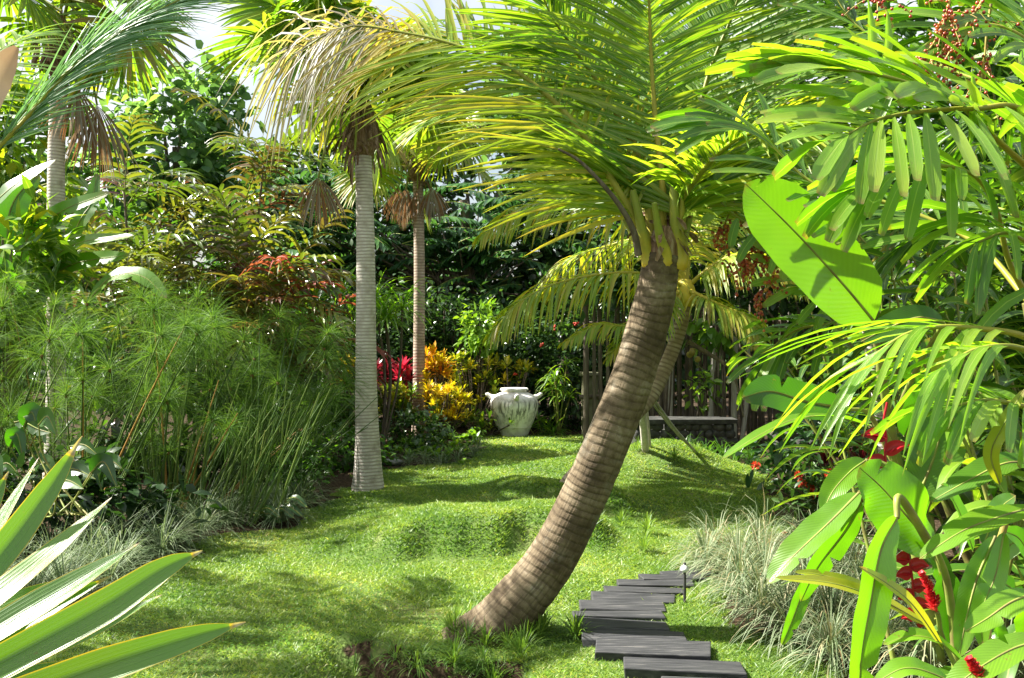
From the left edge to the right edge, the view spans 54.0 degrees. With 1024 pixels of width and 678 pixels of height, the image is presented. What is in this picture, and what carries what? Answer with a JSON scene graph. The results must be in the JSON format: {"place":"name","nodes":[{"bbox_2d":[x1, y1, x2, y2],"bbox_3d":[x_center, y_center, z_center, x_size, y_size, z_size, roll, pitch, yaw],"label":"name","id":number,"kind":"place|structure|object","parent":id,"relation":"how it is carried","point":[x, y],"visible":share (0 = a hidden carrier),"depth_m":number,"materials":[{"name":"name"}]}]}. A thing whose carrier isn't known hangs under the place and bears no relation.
{"place":"outdoors","nodes":[
{"label":"outdoors","id":0,"kind":"place"},
{"bbox_2d":[0,0,1022,339],"label":"sky","id":1,"kind":"structure","parent":0,"point":[209,30],"materials":[{"name":"white"}]},
{"bbox_2d":[0,345,1023,677],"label":"ground","id":2,"kind":"structure","parent":0,"point":[342,649],"depth_m":7.52,"materials":[{"name":"plant"}]},
{"bbox_2d":[0,276,98,454],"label":"papyrus","id":3,"kind":"object","parent":2,"relation":"on","point":[6,319],"visible":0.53,"depth_m":9.38,"materials":[{"name":"plant"}]},
{"bbox_2d":[0,173,99,453],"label":"leafy shrub","id":4,"kind":"object","parent":2,"relation":"on","point":[49,241],"visible":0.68,"depth_m":10.05,"materials":[{"name":"green plant"}]},
{"bbox_2d":[0,54,109,272],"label":"leafy shrub","id":5,"kind":"object","parent":2,"relation":"on","point":[11,168],"visible":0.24,"depth_m":12.09,"materials":[{"name":"green plant"}]},
{"bbox_2d":[0,402,121,517],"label":"philodendron","id":6,"kind":"object","parent":2,"relation":"on","point":[34,417],"visible":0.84,"depth_m":7.58,"materials":[{"name":"green plant"}]},
{"bbox_2d":[0,283,127,492],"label":"papyrus","id":7,"kind":"object","parent":2,"relation":"on","point":[10,415],"visible":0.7,"depth_m":8.22,"materials":[{"name":"plant"}]},
{"bbox_2d":[0,132,157,381],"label":"broadleaf tree","id":8,"kind":"object","parent":2,"relation":"on","point":[78,171],"visible":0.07,"depth_m":27.42,"materials":[{"name":"plant"}]},
{"bbox_2d":[0,160,166,496],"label":"banana plant","id":9,"kind":"object","parent":2,"relation":"on","point":[11,190],"visible":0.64,"depth_m":10.12,"materials":[{"name":"green plant"}]},
{"bbox_2d":[0,0,198,489],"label":"fan palm","id":10,"kind":"object","parent":2,"relation":"on","point":[42,15],"visible":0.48,"depth_m":10.91,"materials":[{"name":"green plant"}]},
{"bbox_2d":[0,247,201,479],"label":"papyrus","id":11,"kind":"object","parent":2,"relation":"on","point":[12,292],"visible":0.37,"depth_m":10.06,"materials":[{"name":"plant"}]},
{"bbox_2d":[0,434,228,551],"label":"leafy shrub","id":12,"kind":"object","parent":2,"relation":"on","point":[129,490],"visible":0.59,"depth_m":7.92,"materials":[{"name":"green plant"}]},
{"bbox_2d":[58,517,170,594],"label":"grass tuft","id":13,"kind":"object","parent":2,"relation":"on","point":[114,571],"visible":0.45,"depth_m":6.73,"materials":[{"name":"green plant"}]},
{"bbox_2d":[61,505,177,579],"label":"grass tuft","id":14,"kind":"object","parent":2,"relation":"on","point":[128,544],"visible":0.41,"depth_m":7.14,"materials":[{"name":"green plant"}]},
{"bbox_2d":[0,436,245,677],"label":"sword leaf plant","id":15,"kind":"object","parent":2,"relation":"on","point":[37,624],"visible":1,"depth_m":1.95,"materials":[{"name":"green plant"}]},
{"bbox_2d":[0,0,251,149],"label":"feather palm","id":16,"kind":"object","parent":2,"relation":"on","point":[110,41],"visible":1,"depth_m":3.46,"materials":[{"name":"green plant"}]},
{"bbox_2d":[38,160,221,437],"bbox_3d":[-6.007,-0.515,15.443,2.891,4.539,2.282,0,0,-34],"label":"leafy shrub","id":17,"kind":"object","parent":2,"relation":"on","point":[116,210],"visible":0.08,"depth_m":15.34,"materials":[{"name":"green plant"}]},
{"bbox_2d":[22,276,255,522],"bbox_3d":[-3.225,0.519,8.896,1.921,2.239,2.022,0,0,0],"label":"papyrus","id":18,"kind":"object","parent":2,"relation":"on","point":[66,394],"visible":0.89,"depth_m":8.62,"materials":[{"name":"plant"}]},
{"bbox_2d":[34,113,254,441],"bbox_3d":[-5.156,-0.659,14.480,2.815,4.651,3.315,0,0,-42],"label":"bronze shrub","id":19,"kind":"object","parent":2,"relation":"on","point":[130,182],"visible":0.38,"depth_m":14.21,"materials":[{"name":"green plant"}]},
{"bbox_2d":[30,210,274,438],"bbox_3d":[-4.902,-0.064,13.706,3.305,3.415,2.827,0,0,-25],"label":"bronze shrub","id":20,"kind":"object","parent":2,"relation":"on","point":[107,267],"visible":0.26,"depth_m":13.32,"materials":[{"name":"green plant"}]},
{"bbox_2d":[108,486,222,564],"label":"grass tuft","id":21,"kind":"object","parent":2,"relation":"on","point":[162,532],"visible":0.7,"depth_m":7.60,"materials":[{"name":"green plant"}]},
{"bbox_2d":[65,263,275,517],"bbox_3d":[-3.108,0.491,9.270,1.752,2.365,1.955,0,0,0],"label":"papyrus","id":22,"kind":"object","parent":2,"relation":"on","point":[151,440],"visible":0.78,"depth_m":8.94,"materials":[{"name":"plant"}]},
{"bbox_2d":[78,40,267,347],"bbox_3d":[-9.495,-3.504,27.934,5.209,10.330,4.106,0,0,0],"label":"broadleaf tree","id":23,"kind":"object","parent":2,"relation":"on","point":[199,129],"visible":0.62,"depth_m":27.25,"materials":[{"name":"plant"}]},
{"bbox_2d":[20,331,336,480],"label":"leafy shrub","id":24,"kind":"object","parent":2,"relation":"on","point":[111,440],"visible":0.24,"depth_m":11.97,"materials":[{"name":"green plant"}]},
{"bbox_2d":[90,276,285,494],"bbox_3d":[-3.284,0.463,10.367,2.143,2.448,1.970,0,0,0],"label":"papyrus","id":25,"kind":"object","parent":2,"relation":"on","point":[211,388],"visible":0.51,"depth_m":10.18,"materials":[{"name":"plant"}]},
{"bbox_2d":[152,473,257,546],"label":"grass tuft","id":26,"kind":"object","parent":2,"relation":"on","point":[206,524],"visible":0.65,"depth_m":8.42,"materials":[{"name":"green plant"}]},
{"bbox_2d":[186,472,269,533],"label":"grass tuft","id":27,"kind":"object","parent":2,"relation":"on","point":[225,518],"visible":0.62,"depth_m":8.88,"materials":[{"name":"green plant"}]},
{"bbox_2d":[118,183,355,388],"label":"bronze shrub","id":28,"kind":"object","parent":2,"relation":"on","point":[245,249],"visible":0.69,"depth_m":13.52,"materials":[{"name":"green plant"}]},
{"bbox_2d":[154,374,330,526],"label":"rush","id":29,"kind":"object","parent":2,"relation":"on","point":[243,489],"visible":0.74,"depth_m":9.12,"materials":[{"name":"plant"}]},
{"bbox_2d":[151,88,354,392],"bbox_3d":[-3.753,-1.012,15.222,3.024,5.320,3.241,0,0,-38],"label":"bronze shrub","id":30,"kind":"object","parent":2,"relation":"on","point":[254,166],"visible":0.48,"depth_m":14.79,"materials":[{"name":"green plant"}]},
{"bbox_2d":[169,267,355,484],"bbox_3d":[-2.897,0.442,11.657,2.292,2.554,1.790,0,0,-29],"label":"papyrus","id":31,"kind":"object","parent":2,"relation":"on","point":[289,371],"visible":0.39,"depth_m":11.83,"materials":[{"name":"plant"}]},
{"bbox_2d":[155,209,391,427],"bbox_3d":[-3.180,-0.067,14.169,2.865,3.358,3.184,0,0,16],"label":"bronze shrub","id":32,"kind":"object","parent":2,"relation":"on","point":[330,310],"visible":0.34,"depth_m":13.65,"materials":[{"name":"green plant"}]},
{"bbox_2d":[172,295,379,498],"bbox_3d":[-2.236,0.599,10.322,2.045,2.192,1.767,0,0,24],"label":"papyrus","id":33,"kind":"object","parent":2,"relation":"on","point":[285,338],"visible":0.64,"depth_m":10.18,"materials":[{"name":"plant"}]},
{"bbox_2d":[253,494,306,522],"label":"taro plant","id":34,"kind":"object","parent":2,"relation":"on","point":[290,509],"visible":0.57,"depth_m":8.91,"materials":[{"name":"green plant"}]},
{"bbox_2d":[209,338,353,483],"bbox_3d":[-2.587,0.796,11.476,1.747,1.834,1.353,0,0,0],"label":"papyrus","id":35,"kind":"object","parent":2,"relation":"on","point":[261,376],"visible":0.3,"depth_m":11.38,"materials":[{"name":"plant"}]},
{"bbox_2d":[204,357,380,503],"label":"rush","id":36,"kind":"object","parent":2,"relation":"on","point":[296,436],"visible":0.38,"depth_m":10.35,"materials":[{"name":"plant"}]},
{"bbox_2d":[246,423,339,501],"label":"leafy shrub","id":37,"kind":"object","parent":2,"relation":"on","point":[312,460],"visible":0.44,"depth_m":10.13,"materials":[{"name":"green plant"}]},
{"bbox_2d":[232,334,354,447],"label":"leafy shrub","id":38,"kind":"object","parent":2,"relation":"on","point":[348,412],"visible":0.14,"depth_m":15.02,"materials":[{"name":"green plant"}]},
{"bbox_2d":[187,101,442,398],"bbox_3d":[-4.618,-1.842,24.901,6.767,8.395,3.850,0,0,0],"label":"broadleaf tree","id":39,"kind":"object","parent":2,"relation":"on","point":[313,165],"visible":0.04,"depth_m":24.62,"materials":[{"name":"green plant"}]},
{"bbox_2d":[200,239,456,431],"bbox_3d":[-3.412,0.321,18.509,4.874,4.330,2.093,0,0,0],"label":"hedge","id":40,"kind":"object","parent":2,"relation":"on","point":[394,331],"visible":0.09,"depth_m":18.33,"materials":[{"name":"green plant"}]},
{"bbox_2d":[194,0,473,491],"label":"fan palm","id":41,"kind":"object","parent":2,"relation":"on","point":[361,145],"visible":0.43,"depth_m":10.79,"materials":[{"name":"green plant"}]},
{"bbox_2d":[97,583,583,677],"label":"clover","id":42,"kind":"object","parent":2,"relation":"on","point":[299,611],"visible":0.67,"depth_m":5.64,"materials":[{"name":"green plant"}]},
{"bbox_2d":[308,420,406,472],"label":"leafy shrub","id":43,"kind":"object","parent":2,"relation":"on","point":[345,457],"visible":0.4,"depth_m":12.55,"materials":[{"name":"green plant"}]},
{"bbox_2d":[286,266,446,448],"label":"strappy shrub","id":44,"kind":"object","parent":2,"relation":"on","point":[385,315],"visible":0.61,"depth_m":14.55,"materials":[{"name":"green plant"}]},
{"bbox_2d":[377,377,423,442],"bbox_3d":[-1.865,1.143,16.290,0.936,1.081,0.948,0,0,0],"label":"croton","id":45,"kind":"object","parent":2,"relation":"on","point":[402,401],"visible":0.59,"depth_m":16.18,"materials":[{"name":"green plant"}]},
{"bbox_2d":[194,167,627,412],"bbox_3d":[-2.171,-0.938,20.800,9.494,5.181,3.771,0,0,0],"label":"feather leaf tree","id":46,"kind":"object","parent":2,"relation":"on","point":[468,257],"visible":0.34,"depth_m":20.30,"materials":[{"name":"plant"}]},
{"bbox_2d":[327,84,500,434],"bbox_3d":[-1.538,-1.362,17.066,2.959,6.218,2.762,0,0,-44],"label":"fan palm","id":47,"kind":"object","parent":2,"relation":"on","point":[417,208],"visible":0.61,"depth_m":16.90,"materials":[{"name":"green plant"}]},
{"bbox_2d":[378,402,457,454],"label":"leafy shrub","id":48,"kind":"object","parent":2,"relation":"on","point":[410,418],"visible":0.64,"depth_m":15.05,"materials":[{"name":"green plant"}]},
{"bbox_2d":[0,266,853,389],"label":"woods","id":49,"kind":"object","parent":2,"relation":"on","point":[708,361],"visible":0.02,"depth_m":33.56,"materials":[{"name":"green plant"}]},
{"bbox_2d":[419,340,458,431],"bbox_3d":[-1.304,0.839,17.274,0.822,1.638,0.832,0,0,0],"label":"croton","id":50,"kind":"object","parent":2,"relation":"on","point":[434,364],"visible":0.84,"depth_m":17.13,"materials":[{"name":"yellow plant"}]},
{"bbox_2d":[393,426,485,464],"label":"groundcover","id":51,"kind":"object","parent":2,"relation":"on","point":[459,437],"visible":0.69,"depth_m":14.44,"materials":[{"name":"green plant"}]},
{"bbox_2d":[346,269,543,428],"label":"hedge","id":52,"kind":"object","parent":2,"relation":"on","point":[445,330],"visible":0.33,"depth_m":18.58,"materials":[{"name":"green plant"}]},
{"bbox_2d":[418,378,475,438],"bbox_3d":[-1.077,1.135,16.600,1.048,1.024,0.949,0,0,0],"label":"croton","id":53,"kind":"object","parent":2,"relation":"on","point":[448,410],"visible":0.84,"depth_m":16.44,"materials":[{"name":"yellow plant"}]},
{"bbox_2d":[443,349,502,432],"bbox_3d":[-0.660,0.920,17.902,1.198,1.497,0.955,0,0,0],"label":"croton","id":54,"kind":"object","parent":2,"relation":"on","point":[460,356],"visible":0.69,"depth_m":17.78,"materials":[{"name":"green plant"}]},
{"bbox_2d":[453,290,506,418],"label":"leafy shrub","id":55,"kind":"object","parent":2,"relation":"on","point":[474,341],"visible":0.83,"depth_m":17.82,"materials":[{"name":"green plant"}]},
{"bbox_2d":[373,19,602,408],"bbox_3d":[-0.554,-2.265,24.001,7.313,10.457,3.764,0,0,0],"label":"broadleaf tree","id":56,"kind":"object","parent":2,"relation":"on","point":[530,276],"visible":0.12,"depth_m":23.32,"materials":[{"name":"green plant"}]},
{"bbox_2d":[476,355,537,387],"bbox_3d":[-0.077,0.974,18.075,1.140,1.409,0.877,0,0,0],"label":"croton","id":57,"kind":"object","parent":2,"relation":"on","point":[523,367],"visible":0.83,"depth_m":17.95,"materials":[{"name":"green plant"}]},
{"bbox_2d":[485,387,542,436],"bbox_3d":[0.037,1.247,17.100,0.823,0.829,0.823,0,0,-41],"label":"garden urn","id":58,"kind":"object","parent":2,"relation":"on","point":[518,406],"visible":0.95,"depth_m":16.82,"materials":[{"name":"ceramic"}]},
{"bbox_2d":[216,0,888,646],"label":"coconut palm","id":59,"kind":"object","parent":2,"relation":"on","point":[636,176],"visible":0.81,"depth_m":5.65,"materials":[{"name":"green plant"}]},
{"bbox_2d":[534,351,581,435],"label":"strappy plant","id":60,"kind":"object","parent":2,"relation":"on","point":[557,389],"visible":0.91,"depth_m":17.25,"materials":[{"name":"green plant"}]},
{"bbox_2d":[484,251,633,431],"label":"hedge","id":61,"kind":"object","parent":2,"relation":"on","point":[572,412],"visible":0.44,"depth_m":18.32,"materials":[{"name":"green plant"}]},
{"bbox_2d":[572,611,665,621],"bbox_3d":[0.623,1.635,5.897,0.542,0.066,0.178,0,-1,3],"label":"path sleeper","id":62,"kind":"object","parent":2,"relation":"on","point":[646,615],"visible":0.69,"depth_m":5.85,"materials":[{"name":"wood"}]},
{"bbox_2d":[574,617,669,635],"bbox_3d":[0.617,1.639,5.694,0.537,0.068,0.209,0,1,4],"label":"path sleeper","id":63,"kind":"object","parent":2,"relation":"on","point":[632,624],"visible":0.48,"depth_m":5.68,"materials":[{"name":"wood"}]},
{"bbox_2d":[487,0,757,407],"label":"broadleaf tree","id":64,"kind":"object","parent":2,"relation":"on","point":[570,253],"visible":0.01,"depth_m":23.52,"materials":[{"name":"green plant"}]},
{"bbox_2d":[579,600,665,612],"bbox_3d":[0.666,1.630,6.080,0.526,0.062,0.175,-1,0,5],"label":"path sleeper","id":65,"kind":"object","parent":2,"relation":"on","point":[596,605],"visible":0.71,"depth_m":6.07,"materials":[{"name":"wood"}]},
{"bbox_2d":[590,591,674,604],"bbox_3d":[0.751,1.626,6.237,0.530,0.073,0.170,0,1,5],"label":"path sleeper","id":66,"kind":"object","parent":2,"relation":"on","point":[630,596],"visible":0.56,"depth_m":6.24,"materials":[{"name":"wood"}]},
{"bbox_2d":[582,626,686,647],"bbox_3d":[0.664,1.636,5.477,0.574,0.066,0.204,0,2,6],"label":"path sleeper","id":67,"kind":"object","parent":2,"relation":"on","point":[589,639],"visible":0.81,"depth_m":5.49,"materials":[{"name":"wood"}]},
{"bbox_2d":[472,94,806,482],"bbox_3d":[1.388,-0.639,10.948,3.610,4.502,2.586,0,0,0],"label":"coconut palm","id":68,"kind":"object","parent":2,"relation":"on","point":[687,296],"visible":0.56,"depth_m":10.18,"materials":[{"name":"green plant"}]},
{"bbox_2d":[594,638,710,660],"bbox_3d":[0.739,1.640,5.255,0.606,0.068,0.246,0,1,8],"label":"path sleeper","id":69,"kind":"object","parent":2,"relation":"on","point":[612,649],"visible":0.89,"depth_m":5.20,"materials":[{"name":"wood"}]},
{"bbox_2d":[545,220,759,415],"bbox_3d":[2.300,-0.281,15.665,3.569,3.902,1.281,0,0,0],"label":"tree","id":70,"kind":"object","parent":2,"relation":"on","point":[615,295],"visible":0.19,"depth_m":15.62,"materials":[{"name":"green plant"}]},
{"bbox_2d":[631,416,738,454],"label":"stone wall","id":71,"kind":"structure","parent":2,"relation":"on","point":[720,429],"depth_m":14.57,"materials":[{"name":"stone"}]},
{"bbox_2d":[623,657,747,677],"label":"path sleeper","id":72,"kind":"object","parent":2,"relation":"on","point":[638,667],"visible":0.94,"depth_m":4.92,"materials":[{"name":"wood"}]},
{"bbox_2d":[657,517,742,575],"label":"grass tuft","id":73,"kind":"object","parent":2,"relation":"on","point":[701,541],"visible":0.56,"depth_m":7.03,"materials":[{"name":"green plant"}]},
{"bbox_2d":[681,364,723,416],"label":"leafy shrub","id":74,"kind":"object","parent":2,"relation":"on","point":[701,409],"visible":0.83,"depth_m":15.29,"materials":[{"name":"green plant"}]},
{"bbox_2d":[659,491,767,572],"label":"grass tuft","id":75,"kind":"object","parent":2,"relation":"on","point":[707,527],"visible":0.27,"depth_m":7.34,"materials":[{"name":"green plant"}]},
{"bbox_2d":[681,295,746,416],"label":"leafy shrub","id":76,"kind":"object","parent":2,"relation":"on","point":[720,342],"visible":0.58,"depth_m":15.43,"materials":[{"name":"green plant"}]},
{"bbox_2d":[667,502,785,590],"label":"grass tuft","id":77,"kind":"object","parent":2,"relation":"on","point":[738,533],"visible":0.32,"depth_m":6.76,"materials":[{"name":"green plant"}]},
{"bbox_2d":[672,525,784,611],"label":"grass tuft","id":78,"kind":"object","parent":2,"relation":"on","point":[738,562],"visible":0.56,"depth_m":6.21,"materials":[{"name":"green plant"}]},
{"bbox_2d":[695,541,828,632],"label":"grass tuft","id":79,"kind":"object","parent":2,"relation":"on","point":[757,589],"visible":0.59,"depth_m":5.79,"materials":[{"name":"green plant"}]},
{"bbox_2d":[718,573,851,667],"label":"grass tuft","id":80,"kind":"object","parent":2,"relation":"on","point":[780,610],"visible":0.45,"depth_m":5.40,"materials":[{"name":"green plant"}]},
{"bbox_2d":[579,240,999,440],"bbox_3d":[4.700,0.031,16.251,7.201,3.246,0.428,0,0,0],"label":"stick fence","id":81,"kind":"object","parent":2,"relation":"on","point":[749,418],"visible":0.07,"depth_m":16.26,"materials":[{"name":"brown wood"}]},
{"bbox_2d":[750,448,848,534],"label":"red flowered shrub","id":82,"kind":"object","parent":2,"relation":"on","point":[805,484],"visible":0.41,"depth_m":8.68,"materials":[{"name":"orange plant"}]},
{"bbox_2d":[689,220,923,381],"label":"leafy shrub","id":83,"kind":"object","parent":2,"relation":"on","point":[785,306],"visible":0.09,"depth_m":15.51,"materials":[{"name":"green plant"}]},
{"bbox_2d":[740,549,898,657],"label":"grass tuft","id":84,"kind":"object","parent":2,"relation":"on","point":[833,599],"visible":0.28,"depth_m":5.48,"materials":[{"name":"green plant"}]},
{"bbox_2d":[735,382,907,494],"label":"leafy shrub","id":85,"kind":"object","parent":2,"relation":"on","point":[777,458],"visible":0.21,"depth_m":10.85,"materials":[{"name":"green plant"}]},
{"bbox_2d":[781,335,864,430],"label":"leafy shrub","id":86,"kind":"object","parent":2,"relation":"on","point":[798,357],"visible":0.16,"depth_m":15.14,"materials":[{"name":"green plant"}]},
{"bbox_2d":[758,587,902,677],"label":"grass tuft","id":87,"kind":"object","parent":2,"relation":"on","point":[832,626],"visible":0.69,"depth_m":5.05,"materials":[{"name":"green plant"}]},
{"bbox_2d":[645,0,1023,313],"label":"feather palm","id":88,"kind":"object","parent":2,"relation":"on","point":[851,199],"visible":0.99,"depth_m":3.41,"materials":[{"name":"green plant"}]},
{"bbox_2d":[698,0,988,420],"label":"broadleaf tree","id":89,"kind":"object","parent":2,"relation":"on","point":[910,33],"visible":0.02,"depth_m":20.35,"materials":[{"name":"green plant"}]},
{"bbox_2d":[727,333,959,560],"bbox_3d":[2.553,0.817,7.322,1.713,1.726,1.271,0,0,0],"label":"ginger clump","id":90,"kind":"object","parent":2,"relation":"on","point":[736,361],"visible":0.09,"depth_m":7.40,"materials":[{"name":"green plant"}]},
{"bbox_2d":[722,177,970,667],"bbox_3d":[1.425,0.486,4.192,1.668,2.344,0.508,0,0,-26],"label":"heliconia","id":91,"kind":"object","parent":2,"relation":"on","point":[835,282],"visible":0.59,"depth_m":4.30,"materials":[{"name":"green plant"}]},
{"bbox_2d":[753,247,963,512],"bbox_3d":[3.368,0.398,9.338,2.090,2.558,1.852,0,0,0],"label":"ginger clump","id":92,"kind":"object","parent":2,"relation":"on","point":[844,433],"visible":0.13,"depth_m":9.45,"materials":[{"name":"green plant"}]},
{"bbox_2d":[719,218,1023,618],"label":"ginger clump","id":93,"kind":"object","parent":2,"relation":"on","point":[905,296],"visible":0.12,"depth_m":5.97,"materials":[{"name":"green plant"}]},
{"bbox_2d":[797,555,968,677],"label":"grass tuft","id":94,"kind":"object","parent":2,"relation":"on","point":[891,621],"visible":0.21,"depth_m":5.07,"materials":[{"name":"green plant"}]},
{"bbox_2d":[750,212,1023,475],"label":"feather palm","id":95,"kind":"object","parent":2,"relation":"on","point":[936,388],"visible":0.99,"depth_m":2.83,"materials":[{"name":"plant"}]},
{"bbox_2d":[763,408,1023,677],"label":"ginger clump","id":96,"kind":"object","parent":2,"relation":"on","point":[947,471],"visible":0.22,"depth_m":4.22,"materials":[{"name":"green plant"}]},
{"bbox_2d":[766,389,1023,677],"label":"heliconia","id":97,"kind":"object","parent":2,"relation":"on","point":[981,598],"visible":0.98,"depth_m":2.87,"materials":[{"name":"green plant"}]},
{"bbox_2d":[792,248,1023,627],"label":"ginger clump","id":98,"kind":"object","parent":2,"relation":"on","point":[1005,381],"visible":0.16,"depth_m":5.37,"materials":[{"name":"green plant"}]},
{"bbox_2d":[798,0,1023,451],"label":"leafy shrub","id":99,"kind":"object","parent":2,"relation":"on","point":[969,52],"visible":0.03,"depth_m":12.21,"materials":[{"name":"green plant"}]},
{"bbox_2d":[839,594,1016,677],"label":"grass tuft","id":100,"kind":"object","parent":2,"relation":"on","point":[926,656],"visible":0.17,"depth_m":4.75,"materials":[{"name":"green plant"}]},
{"bbox_2d":[917,570,955,665],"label":"ginger flower","id":101,"kind":"object","parent":2,"relation":"on","point":[932,598],"visible":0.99,"depth_m":2.85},
{"bbox_2d":[883,64,1023,488],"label":"ginger clump","id":102,"kind":"object","parent":2,"relation":"on","point":[950,313],"visible":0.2,"depth_m":6.61,"materials":[{"name":"green plant"}]},
{"bbox_2d":[885,6,1023,511],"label":"leafy shrub","id":103,"kind":"object","parent":2,"relation":"on","point":[990,179],"visible":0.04,"depth_m":9.42,"materials":[{"name":"green plant"}]},
{"bbox_2d":[913,329,1023,587],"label":"ginger clump","id":104,"kind":"object","parent":2,"relation":"on","point":[1017,568],"visible":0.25,"depth_m":4.53,"materials":[{"name":"green plant"}]},
{"bbox_2d":[943,129,1023,480],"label":"leafy shrub","id":105,"kind":"object","parent":2,"relation":"on","point":[1001,294],"visible":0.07,"depth_m":7.32,"materials":[{"name":"green plant"}]},
{"bbox_2d":[692,156,1004,562],"bbox_3d":[1.998,0.148,6.554,2.682,3.064,1.159,0,0,-30],"label":"feather palm","id":106,"kind":"object","parent":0,"point":[777,365],"visible":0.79,"depth_m":6.15,"materials":[{"name":"green plant"}]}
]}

